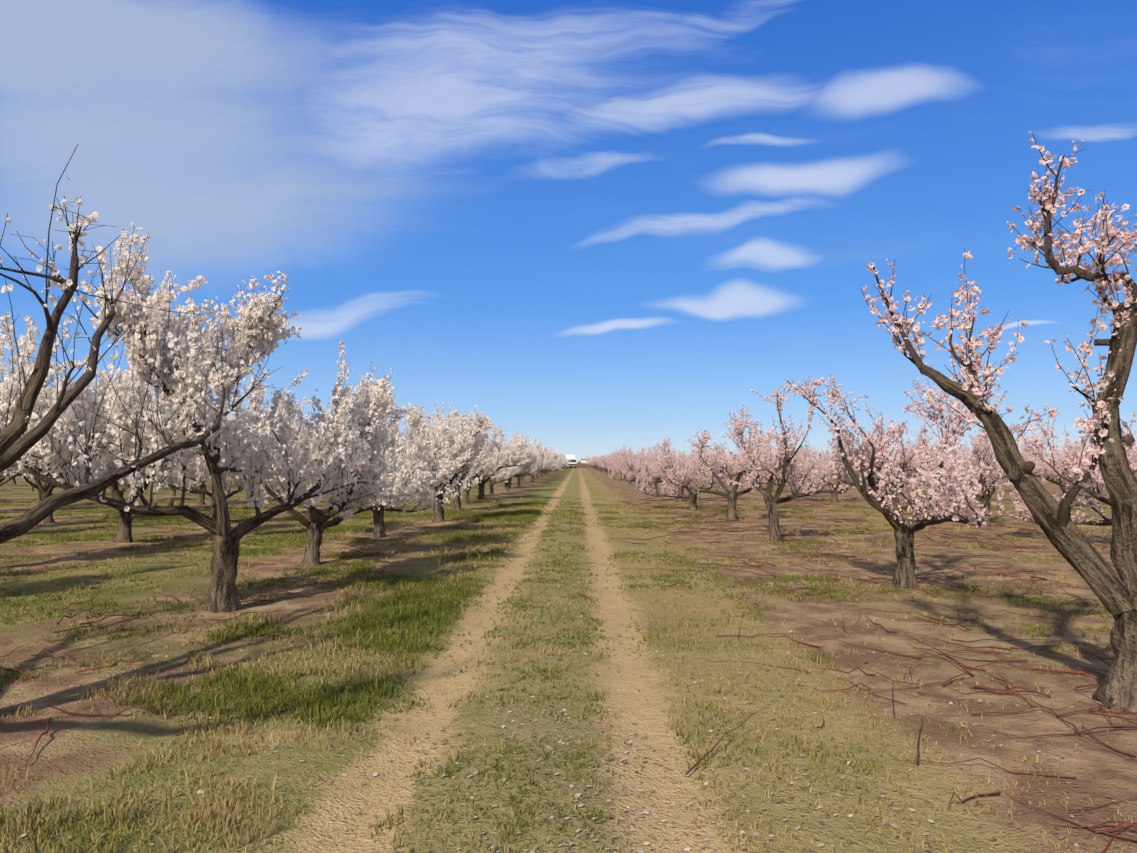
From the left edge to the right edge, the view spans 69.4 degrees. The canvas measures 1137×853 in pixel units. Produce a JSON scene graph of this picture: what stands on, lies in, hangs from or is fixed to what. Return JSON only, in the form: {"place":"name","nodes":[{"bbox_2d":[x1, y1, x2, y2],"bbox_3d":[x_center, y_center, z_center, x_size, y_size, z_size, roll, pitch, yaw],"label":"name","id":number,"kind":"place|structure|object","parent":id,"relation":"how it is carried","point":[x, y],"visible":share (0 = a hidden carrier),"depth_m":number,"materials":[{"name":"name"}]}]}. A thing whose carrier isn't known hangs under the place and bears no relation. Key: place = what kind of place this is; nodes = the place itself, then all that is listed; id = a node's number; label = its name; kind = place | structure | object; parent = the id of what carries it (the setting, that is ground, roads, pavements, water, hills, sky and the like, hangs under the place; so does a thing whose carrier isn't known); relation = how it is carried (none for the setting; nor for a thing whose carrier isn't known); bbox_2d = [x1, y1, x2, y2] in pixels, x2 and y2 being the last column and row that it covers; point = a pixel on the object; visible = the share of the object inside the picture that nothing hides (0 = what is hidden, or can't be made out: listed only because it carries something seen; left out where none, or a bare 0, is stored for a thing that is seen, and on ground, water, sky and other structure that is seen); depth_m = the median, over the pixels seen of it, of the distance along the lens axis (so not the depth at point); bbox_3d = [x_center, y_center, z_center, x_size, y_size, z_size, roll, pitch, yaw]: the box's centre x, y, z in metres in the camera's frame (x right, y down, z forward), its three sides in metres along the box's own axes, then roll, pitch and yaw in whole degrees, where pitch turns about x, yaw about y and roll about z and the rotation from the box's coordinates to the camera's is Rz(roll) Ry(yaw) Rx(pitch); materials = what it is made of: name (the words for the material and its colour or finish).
{"place":"outdoors","nodes":[
{"label":"outdoors","id":0,"kind":"place"},
{"bbox_2d":[0,497,1135,852],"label":"grass","id":1,"kind":"structure","parent":0,"point":[358,629],"depth_m":7.16,"materials":[{"name":"green plant"}]},
{"bbox_2d":[0,463,1136,852],"bbox_3d":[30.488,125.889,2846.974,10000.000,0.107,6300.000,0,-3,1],"label":"ground","id":2,"kind":"structure","parent":0,"point":[74,751],"depth_m":5.42,"materials":[{"name":"brown soil"}]},
{"bbox_2d":[0,465,26,485],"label":"tree","id":3,"kind":"object","parent":2,"relation":"on","point":[5,475],"visible":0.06,"depth_m":33.42,"materials":[{"name":"white plant"}]},
{"bbox_2d":[11,474,19,484],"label":"tree","id":4,"kind":"object","parent":2,"relation":"on","point":[13,481],"depth_m":56.78,"materials":[{"name":"brown plant"}]},
{"bbox_2d":[0,361,58,474],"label":"tree","id":5,"kind":"object","parent":2,"relation":"on","point":[15,464],"depth_m":12.96,"materials":[{"name":"white plant"}]},
{"bbox_2d":[22,473,43,491],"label":"tree","id":6,"kind":"object","parent":2,"relation":"on","point":[30,478],"visible":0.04,"depth_m":43.80,"materials":[{"name":"white plant"}]},
{"bbox_2d":[5,458,73,503],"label":"tree","id":7,"kind":"object","parent":2,"relation":"on","point":[23,471],"visible":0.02,"depth_m":28.62,"materials":[{"name":"white plant"}]},
{"bbox_2d":[21,388,110,523],"bbox_3d":[-13.366,0.631,20.871,3.106,3.909,3.398,0,-3,-9],"label":"tree","id":8,"kind":"object","parent":2,"relation":"on","point":[47,490],"depth_m":21.11,"materials":[{"name":"white plant"}]},
{"bbox_2d":[9,361,208,542],"bbox_3d":[-8.429,0.550,15.359,3.172,3.735,4.008,3,1,1],"label":"tree","id":9,"kind":"object","parent":2,"relation":"on","point":[124,524],"visible":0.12,"depth_m":15.88,"materials":[{"name":"white plant"}]},
{"bbox_2d":[95,463,128,498],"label":"tree","id":10,"kind":"object","parent":2,"relation":"on","point":[111,490],"depth_m":32.95,"materials":[{"name":"brown plant"}]},
{"bbox_2d":[101,417,154,513],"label":"tree","id":11,"kind":"object","parent":2,"relation":"on","point":[121,487],"depth_m":25.11,"materials":[{"name":"white plant"}]},
{"bbox_2d":[0,145,281,543],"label":"tree","id":12,"kind":"object","parent":2,"relation":"on","point":[12,451],"visible":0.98,"depth_m":5.59,"materials":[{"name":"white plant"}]},
{"bbox_2d":[159,474,182,495],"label":"tree","id":13,"kind":"object","parent":2,"relation":"on","point":[180,477],"visible":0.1,"depth_m":38.62,"materials":[{"name":"white plant"}]},
{"bbox_2d":[174,453,208,504],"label":"tree","id":14,"kind":"object","parent":2,"relation":"on","point":[201,499],"visible":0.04,"depth_m":30.32,"materials":[{"name":"white plant"}]},
{"bbox_2d":[0,222,405,612],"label":"tree","id":15,"kind":"object","parent":2,"relation":"on","point":[331,440],"visible":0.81,"depth_m":8.46,"materials":[{"name":"white plant"}]},
{"bbox_2d":[154,412,268,498],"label":"tree","id":16,"kind":"object","parent":2,"relation":"on","point":[201,464],"visible":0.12,"depth_m":20.19,"materials":[{"name":"white plant"}]},
{"bbox_2d":[228,368,483,565],"bbox_3d":[-3.858,0.671,12.797,3.905,3.165,4.569,-1,-3,12],"label":"tree","id":17,"kind":"object","parent":2,"relation":"on","point":[350,501],"visible":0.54,"depth_m":12.55,"materials":[{"name":"white plant"}]},
{"bbox_2d":[272,374,474,537],"bbox_3d":[-4.047,0.706,17.225,3.586,3.472,3.914,2,-3,-32],"label":"tree","id":18,"kind":"object","parent":2,"relation":"on","point":[438,440],"visible":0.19,"depth_m":17.15,"materials":[{"name":"white plant"}]},
{"bbox_2d":[393,402,493,521],"bbox_3d":[-3.274,0.949,21.596,2.050,3.315,3.827,0,-5,22],"label":"tree","id":19,"kind":"object","parent":2,"relation":"on","point":[412,420],"visible":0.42,"depth_m":21.72,"materials":[{"name":"white plant"}]},
{"bbox_2d":[424,410,492,510],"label":"tree","id":20,"kind":"object","parent":2,"relation":"on","point":[457,502],"visible":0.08,"depth_m":26.33,"materials":[{"name":"white plant"}]},
{"bbox_2d":[437,453,491,503],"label":"tree","id":21,"kind":"object","parent":2,"relation":"on","point":[471,473],"visible":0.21,"depth_m":31.03,"materials":[{"name":"white plant"}]},
{"bbox_2d":[441,413,536,498],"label":"tree","id":22,"kind":"object","parent":2,"relation":"on","point":[517,454],"visible":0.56,"depth_m":34.40,"materials":[{"name":"white plant"}]},
{"bbox_2d":[481,449,519,494],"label":"tree","id":23,"kind":"object","parent":2,"relation":"on","point":[508,475],"visible":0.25,"depth_m":39.10,"materials":[{"name":"white plant"}]},
{"bbox_2d":[499,444,515,488],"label":"tree","id":24,"kind":"object","parent":2,"relation":"on","point":[505,472],"depth_m":49.12,"materials":[{"name":"white plant"}]},
{"bbox_2d":[501,433,540,491],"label":"tree","id":25,"kind":"object","parent":2,"relation":"on","point":[527,466],"visible":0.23,"depth_m":44.74,"materials":[{"name":"white plant"}]},
{"bbox_2d":[503,448,545,484],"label":"tree","id":26,"kind":"object","parent":2,"relation":"on","point":[527,472],"visible":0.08,"depth_m":57.56,"materials":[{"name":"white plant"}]},
{"bbox_2d":[504,441,549,486],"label":"tree","id":27,"kind":"object","parent":2,"relation":"on","point":[541,457],"visible":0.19,"depth_m":52.30,"materials":[{"name":"white plant"}]},
{"bbox_2d":[521,449,539,482],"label":"tree","id":28,"kind":"object","parent":2,"relation":"on","point":[530,474],"visible":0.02,"depth_m":62.28,"materials":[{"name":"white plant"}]},
{"bbox_2d":[530,441,551,481],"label":"tree","id":29,"kind":"object","parent":2,"relation":"on","point":[546,462],"visible":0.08,"depth_m":66.91,"materials":[{"name":"white plant"}]},
{"bbox_2d":[536,448,553,476],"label":"tree","id":30,"kind":"object","parent":2,"relation":"on","point":[551,452],"visible":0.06,"depth_m":89.04,"materials":[{"name":"white plant"}]},
{"bbox_2d":[535,447,554,477],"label":"tree","id":31,"kind":"object","parent":2,"relation":"on","point":[536,476],"visible":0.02,"depth_m":81.02,"materials":[{"name":"white plant"}]},
{"bbox_2d":[536,447,555,471],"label":"tree","id":32,"kind":"object","parent":2,"relation":"on","point":[545,459],"visible":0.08,"depth_m":70.47,"materials":[{"name":"white plant"}]},
{"bbox_2d":[545,447,559,475],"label":"tree","id":33,"kind":"object","parent":2,"relation":"on","point":[557,456],"visible":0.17,"depth_m":97.64,"materials":[{"name":"white plant"}]},
{"bbox_2d":[542,458,563,475],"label":"tree","id":34,"kind":"object","parent":2,"relation":"on","point":[551,468],"visible":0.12,"depth_m":94.28,"materials":[{"name":"white plant"}]},
{"bbox_2d":[546,455,563,474],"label":"tree","id":35,"kind":"object","parent":2,"relation":"on","point":[556,461],"visible":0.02,"depth_m":102.57,"materials":[{"name":"white plant"}]},
{"bbox_2d":[0,496,1136,852],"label":"pruned twigs","id":36,"kind":"object","parent":2,"relation":"on","point":[988,690],"visible":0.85,"depth_m":7.88,"materials":[{"name":"brown wood"}]},
{"bbox_2d":[562,455,576,467],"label":"lorry","id":37,"kind":"object","parent":2,"relation":"on","point":[573,462],"visible":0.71,"depth_m":217.14,"materials":[{"name":"white metal"}]},
{"bbox_2d":[19,505,1136,852],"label":"pebbles","id":38,"kind":"object","parent":2,"relation":"on","point":[703,787],"visible":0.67,"depth_m":4.17,"materials":[{"name":"beige stone"}]},
{"bbox_2d":[592,456,602,471],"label":"tree","id":39,"kind":"object","parent":2,"relation":"on","point":[595,462],"visible":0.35,"depth_m":128.08,"materials":[{"name":"pink plant"}]},
{"bbox_2d":[598,461,608,474],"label":"tree","id":40,"kind":"object","parent":2,"relation":"on","point":[603,466],"visible":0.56,"depth_m":105.46,"materials":[{"name":"pink plant"}]},
{"bbox_2d":[602,455,613,474],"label":"tree","id":41,"kind":"object","parent":2,"relation":"on","point":[605,463],"visible":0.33,"depth_m":101.08,"materials":[{"name":"pink plant"}]},
{"bbox_2d":[604,456,616,475],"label":"tree","id":42,"kind":"object","parent":2,"relation":"on","point":[608,460],"visible":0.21,"depth_m":88.98,"materials":[{"name":"pink plant"}]},
{"bbox_2d":[609,452,640,483],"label":"tree","id":43,"kind":"object","parent":2,"relation":"on","point":[629,482],"visible":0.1,"depth_m":60.76,"materials":[{"name":"pink plant"}]},
{"bbox_2d":[612,446,642,478],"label":"tree","id":44,"kind":"object","parent":2,"relation":"on","point":[626,454],"visible":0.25,"depth_m":72.80,"materials":[{"name":"pink plant"}]},
{"bbox_2d":[610,451,646,481],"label":"tree","id":45,"kind":"object","parent":2,"relation":"on","point":[614,457],"visible":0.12,"depth_m":66.91,"materials":[{"name":"pink plant"}]},
{"bbox_2d":[613,445,650,484],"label":"tree","id":46,"kind":"object","parent":2,"relation":"on","point":[625,458],"visible":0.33,"depth_m":55.84,"materials":[{"name":"pink plant"}]},
{"bbox_2d":[608,444,659,487],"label":"tree","id":47,"kind":"object","parent":2,"relation":"on","point":[631,467],"visible":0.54,"depth_m":50.45,"materials":[{"name":"pink plant"}]},
{"bbox_2d":[618,456,668,490],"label":"tree","id":48,"kind":"object","parent":2,"relation":"on","point":[630,474],"visible":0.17,"depth_m":44.96,"materials":[{"name":"pink plant"}]},
{"bbox_2d":[631,448,682,494],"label":"tree","id":49,"kind":"object","parent":2,"relation":"on","point":[654,482],"visible":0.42,"depth_m":39.02,"materials":[{"name":"pink plant"}]},
{"bbox_2d":[630,438,717,501],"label":"tree","id":50,"kind":"object","parent":2,"relation":"on","point":[647,468],"visible":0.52,"depth_m":32.45,"materials":[{"name":"pink plant"}]},
{"bbox_2d":[633,436,729,509],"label":"tree","id":51,"kind":"object","parent":2,"relation":"on","point":[692,496],"visible":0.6,"depth_m":26.95,"materials":[{"name":"pink plant"}]},
{"bbox_2d":[677,447,706,480],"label":"tree","id":52,"kind":"object","parent":2,"relation":"on","point":[689,457],"visible":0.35,"depth_m":71.48,"materials":[{"name":"pink plant"}]},
{"bbox_2d":[635,422,788,520],"bbox_3d":[4.177,1.352,22.756,3.927,2.740,3.090,-5,-7,23],"label":"tree","id":53,"kind":"object","parent":2,"relation":"on","point":[731,496],"visible":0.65,"depth_m":22.28,"materials":[{"name":"pink plant"}]},
{"bbox_2d":[707,449,738,483],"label":"tree","id":54,"kind":"object","parent":2,"relation":"on","point":[726,460],"depth_m":59.38,"materials":[{"name":"pink plant"}]},
{"bbox_2d":[713,452,743,485],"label":"tree","id":55,"kind":"object","parent":2,"relation":"on","point":[725,466],"visible":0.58,"depth_m":54.39,"materials":[{"name":"pink plant"}]},
{"bbox_2d":[739,451,775,488],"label":"tree","id":56,"kind":"object","parent":2,"relation":"on","point":[763,482],"visible":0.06,"depth_m":48.14,"materials":[{"name":"pink plant"}]},
{"bbox_2d":[751,446,801,491],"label":"tree","id":57,"kind":"object","parent":2,"relation":"on","point":[773,483],"visible":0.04,"depth_m":43.25,"materials":[{"name":"pink plant"}]},
{"bbox_2d":[722,389,871,541],"bbox_3d":[4.308,0.876,16.879,2.576,3.092,2.891,1,-3,-27],"label":"tree","id":58,"kind":"object","parent":2,"relation":"on","point":[770,500],"visible":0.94,"depth_m":16.23,"materials":[{"name":"pink plant"}]},
{"bbox_2d":[775,447,836,496],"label":"tree","id":59,"kind":"object","parent":2,"relation":"on","point":[805,452],"visible":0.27,"depth_m":37.20,"materials":[{"name":"pink plant"}]},
{"bbox_2d":[798,445,817,458],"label":"tree","id":60,"kind":"object","parent":2,"relation":"on","point":[812,452],"visible":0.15,"depth_m":81.93,"materials":[{"name":"pink plant"}]},
{"bbox_2d":[796,447,834,484],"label":"tree","id":61,"kind":"object","parent":2,"relation":"on","point":[824,457],"visible":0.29,"depth_m":55.93,"materials":[{"name":"pink plant"}]},
{"bbox_2d":[772,426,864,502],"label":"tree","id":62,"kind":"object","parent":2,"relation":"on","point":[834,495],"visible":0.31,"depth_m":32.28,"materials":[{"name":"pink plant"}]},
{"bbox_2d":[864,463,897,491],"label":"tree","id":63,"kind":"object","parent":2,"relation":"on","point":[889,490],"visible":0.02,"depth_m":44.06,"materials":[{"name":"pink plant"}]},
{"bbox_2d":[775,374,1006,588],"bbox_3d":[4.564,0.695,10.083,3.141,2.839,2.789,1,-3,-27],"label":"tree","id":64,"kind":"object","parent":2,"relation":"on","point":[904,576],"visible":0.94,"depth_m":10.18,"materials":[{"name":"pink plant"}]},
{"bbox_2d":[860,423,960,511],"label":"tree","id":65,"kind":"object","parent":2,"relation":"on","point":[903,464],"visible":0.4,"depth_m":25.86,"materials":[{"name":"pink plant"}]},
{"bbox_2d":[904,442,949,467],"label":"tree","id":66,"kind":"object","parent":2,"relation":"on","point":[930,453],"visible":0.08,"depth_m":53.46,"materials":[{"name":"pink plant"}]},
{"bbox_2d":[885,434,973,476],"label":"tree","id":67,"kind":"object","parent":2,"relation":"on","point":[934,455],"visible":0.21,"depth_m":38.31,"materials":[{"name":"pink plant"}]},
{"bbox_2d":[954,444,975,478],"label":"tree","id":68,"kind":"object","parent":2,"relation":"on","point":[961,446],"visible":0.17,"depth_m":48.19,"materials":[{"name":"pink plant"}]},
{"bbox_2d":[917,422,1026,524],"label":"tree","id":69,"kind":"object","parent":2,"relation":"on","point":[994,470],"visible":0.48,"depth_m":20.41,"materials":[{"name":"pink plant"}]},
{"bbox_2d":[861,131,1136,711],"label":"tree","id":70,"kind":"object","parent":2,"relation":"on","point":[1108,447],"visible":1,"depth_m":5.35,"materials":[{"name":"pink plant"}]},
{"bbox_2d":[957,426,1045,500],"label":"tree","id":71,"kind":"object","parent":2,"relation":"on","point":[990,455],"visible":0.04,"depth_m":32.68,"materials":[{"name":"pink plant"}]},
{"bbox_2d":[990,436,1040,472],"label":"tree","id":72,"kind":"object","parent":2,"relation":"on","point":[1025,452],"visible":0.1,"depth_m":41.79,"materials":[{"name":"pink plant"}]},
{"bbox_2d":[1025,458,1044,474],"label":"tree","id":73,"kind":"object","parent":2,"relation":"on","point":[1037,466],"visible":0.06,"depth_m":75.51,"materials":[{"name":"pink plant"}]},
{"bbox_2d":[993,404,1136,525],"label":"tree","id":74,"kind":"object","parent":2,"relation":"on","point":[1038,444],"visible":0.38,"depth_m":15.59,"materials":[{"name":"pink plant"}]},
{"bbox_2d":[1043,440,1086,489],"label":"tree","id":75,"kind":"object","parent":2,"relation":"on","point":[1060,460],"visible":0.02,"depth_m":48.30,"materials":[{"name":"pink plant"}]},
{"bbox_2d":[1018,419,1127,508],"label":"tree","id":76,"kind":"object","parent":2,"relation":"on","point":[1047,469],"visible":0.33,"depth_m":28.21,"materials":[{"name":"pink plant"}]},
{"bbox_2d":[1059,436,1127,496],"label":"tree","id":77,"kind":"object","parent":2,"relation":"on","point":[1066,441],"visible":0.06,"depth_m":37.05,"materials":[{"name":"pink plant"}]},
{"bbox_2d":[0,0,1136,462],"label":"sky","id":78,"kind":"structure","parent":0,"point":[611,220],"materials":[{"name":"blue"}]}
]}

